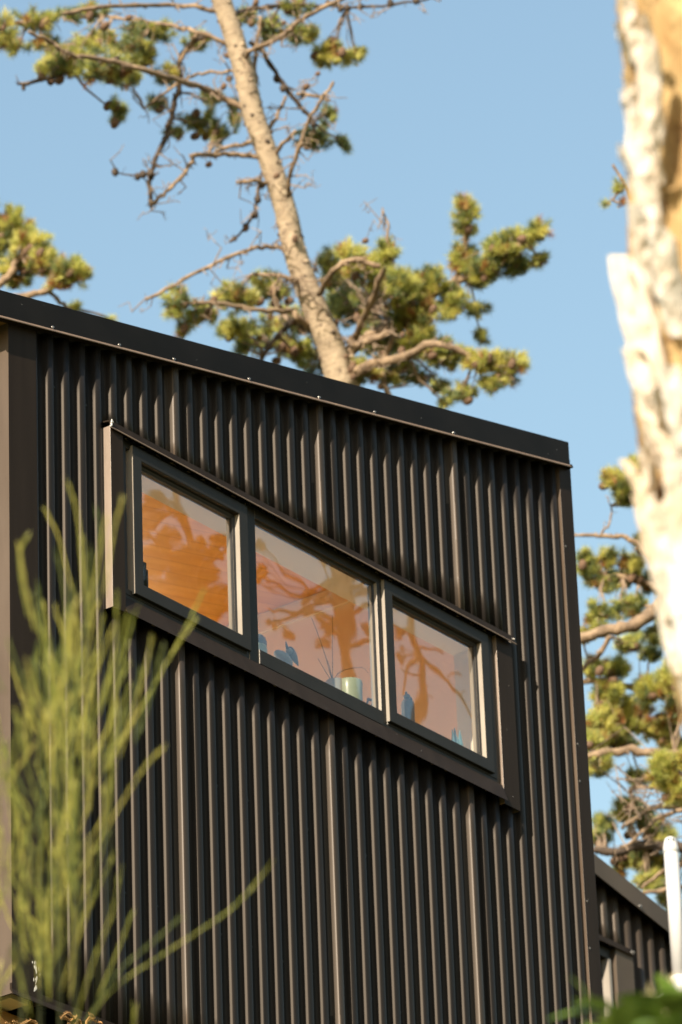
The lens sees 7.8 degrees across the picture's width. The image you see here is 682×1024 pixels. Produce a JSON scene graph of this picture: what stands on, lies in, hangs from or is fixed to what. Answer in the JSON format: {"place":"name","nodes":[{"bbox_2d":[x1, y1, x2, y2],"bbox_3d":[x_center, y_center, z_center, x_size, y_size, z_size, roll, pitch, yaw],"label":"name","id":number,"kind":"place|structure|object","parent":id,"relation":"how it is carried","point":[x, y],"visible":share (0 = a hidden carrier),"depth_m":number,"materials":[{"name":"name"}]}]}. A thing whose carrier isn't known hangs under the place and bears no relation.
{"place":"outdoors","nodes":[
{"label":"outdoors","id":0,"kind":"place"},
{"bbox_2d":[0,0,681,909],"label":"sky","id":1,"kind":"structure","parent":0,"point":[515,104],"materials":[{"name":"blue"}]},
{"bbox_3d":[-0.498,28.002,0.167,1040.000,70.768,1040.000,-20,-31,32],"label":"ground","id":2,"kind":"structure","parent":0,"visible":0},
{"bbox_2d":[5,1011,102,1023],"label":"dried fern","id":3,"kind":"object","parent":2,"relation":"on","point":[62,1017],"visible":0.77,"depth_m":13.81,"materials":[{"name":"brown plant"}]},
{"bbox_2d":[0,201,119,321],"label":"pine tree","id":4,"kind":"object","parent":2,"relation":"on","point":[36,256],"visible":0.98,"depth_m":25.43,"materials":[{"name":"green plant"}]},
{"bbox_2d":[0,477,273,1023],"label":"broom shrub","id":5,"kind":"object","parent":2,"relation":"on","point":[70,847],"visible":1,"depth_m":6.96,"materials":[{"name":"green plant"}]},
{"bbox_2d":[0,0,555,409],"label":"pine tree","id":6,"kind":"object","parent":2,"relation":"on","point":[331,355],"visible":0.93,"depth_m":24.49,"materials":[{"name":"green plant"}]},
{"bbox_2d":[0,290,603,1023],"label":"metal clad house","id":7,"kind":"structure","parent":2,"relation":"on","point":[422,868],"depth_m":15.75,"materials":[{"name":"metal"}]},
{"bbox_2d":[123,438,250,657],"bbox_3d":[-0.494,0.116,15.427,0.058,0.540,0.623,-20,-31,32],"label":"window","id":8,"kind":"structure","parent":7,"relation":"in","point":[138,462],"depth_m":15.44,"materials":[{"name":"black metal"}]},
{"bbox_2d":[258,634,266,652],"bbox_3d":[-0.265,0.458,15.735,0.062,0.170,0.081,-20,-31,32],"label":"bird figurine","id":9,"kind":"object","parent":7,"relation":"on","point":[262,642],"visible":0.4,"depth_m":15.74,"materials":[{"name":"blue ceramic"}]},
{"bbox_2d":[274,641,298,665],"bbox_3d":[-0.173,0.502,15.847,0.045,0.182,0.109,-20,-31,32],"label":"bird figurine","id":10,"kind":"object","parent":7,"relation":"on","point":[289,656],"visible":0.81,"depth_m":15.86,"materials":[{"name":"blue ceramic"}]},
{"bbox_2d":[245,503,384,725],"bbox_3d":[-0.093,0.334,15.907,0.041,0.540,0.700,-20,-31,32],"label":"window","id":11,"kind":"structure","parent":7,"relation":"in","point":[256,518],"depth_m":15.94,"materials":[{"name":"black metal"}]},
{"bbox_2d":[312,616,365,689],"bbox_3d":[-0.007,0.526,16.149,0.066,0.393,0.290,-20,-31,32],"label":"potted sprig","id":12,"kind":"object","parent":7,"relation":"on","point":[335,682],"visible":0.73,"depth_m":16.10,"materials":[{"name":"grey ceramic"}]},
{"bbox_2d":[342,677,362,700],"bbox_3d":[0.030,0.623,16.094,0.085,0.167,0.084,-20,-31,32],"label":"plant pot","id":13,"kind":"object","parent":7,"relation":"on","point":[352,686],"visible":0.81,"depth_m":16.09,"materials":[{"name":"green ceramic"}]},
{"bbox_2d":[401,691,414,721],"bbox_3d":[0.220,0.692,16.321,0.044,0.229,0.044,-20,-31,32],"label":"jug figurine","id":14,"kind":"object","parent":7,"relation":"on","point":[407,708],"visible":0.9,"depth_m":16.33,"materials":[{"name":"blue ceramic"}]},
{"bbox_2d":[379,575,499,783],"bbox_3d":[0.314,0.553,16.385,0.050,0.540,0.629,-20,-31,32],"label":"window","id":15,"kind":"structure","parent":7,"relation":"in","point":[483,760],"depth_m":16.43,"materials":[{"name":"black metal"}]},
{"bbox_2d":[451,728,462,745],"bbox_3d":[0.386,0.798,16.502,0.033,0.188,0.079,-11,-27,18],"label":"glass ornament","id":16,"kind":"object","parent":7,"relation":"on","point":[454,738],"visible":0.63,"depth_m":16.52,"materials":[{"name":"teal glass"}]},
{"bbox_2d":[547,970,681,1023],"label":"leafy shrub","id":17,"kind":"object","parent":2,"relation":"on","point":[663,1005],"visible":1,"depth_m":6.14,"materials":[{"name":"green plant"}]},
{"bbox_2d":[574,164,681,911],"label":"pine tree","id":18,"kind":"object","parent":2,"relation":"on","point":[606,739],"visible":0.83,"depth_m":24.07,"materials":[{"name":"green plant"}]},
{"bbox_2d":[594,854,671,1012],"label":"annex building","id":19,"kind":"structure","parent":2,"relation":"on","point":[634,939],"depth_m":19.80,"materials":[{"name":"metal"}]},
{"bbox_2d":[599,944,613,1012],"bbox_3d":[0.372,2.341,18.309,0.041,2.248,2.343,-20,-31,32],"label":"window","id":20,"kind":"structure","parent":19,"relation":"in","point":[605,959],"depth_m":19.58,"materials":[{"name":"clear glass"}]},
{"bbox_2d":[663,836,681,988],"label":"vent pipe","id":21,"kind":"object","parent":19,"relation":"attached to","point":[672,872],"visible":0.87,"depth_m":19.85,"materials":[{"name":"white plastic"}]},
{"bbox_2d":[608,0,681,721],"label":"dead tree","id":22,"kind":"object","parent":2,"relation":"on","point":[646,275],"visible":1,"depth_m":6.83,"materials":[{"name":"beige wood"}]}
]}

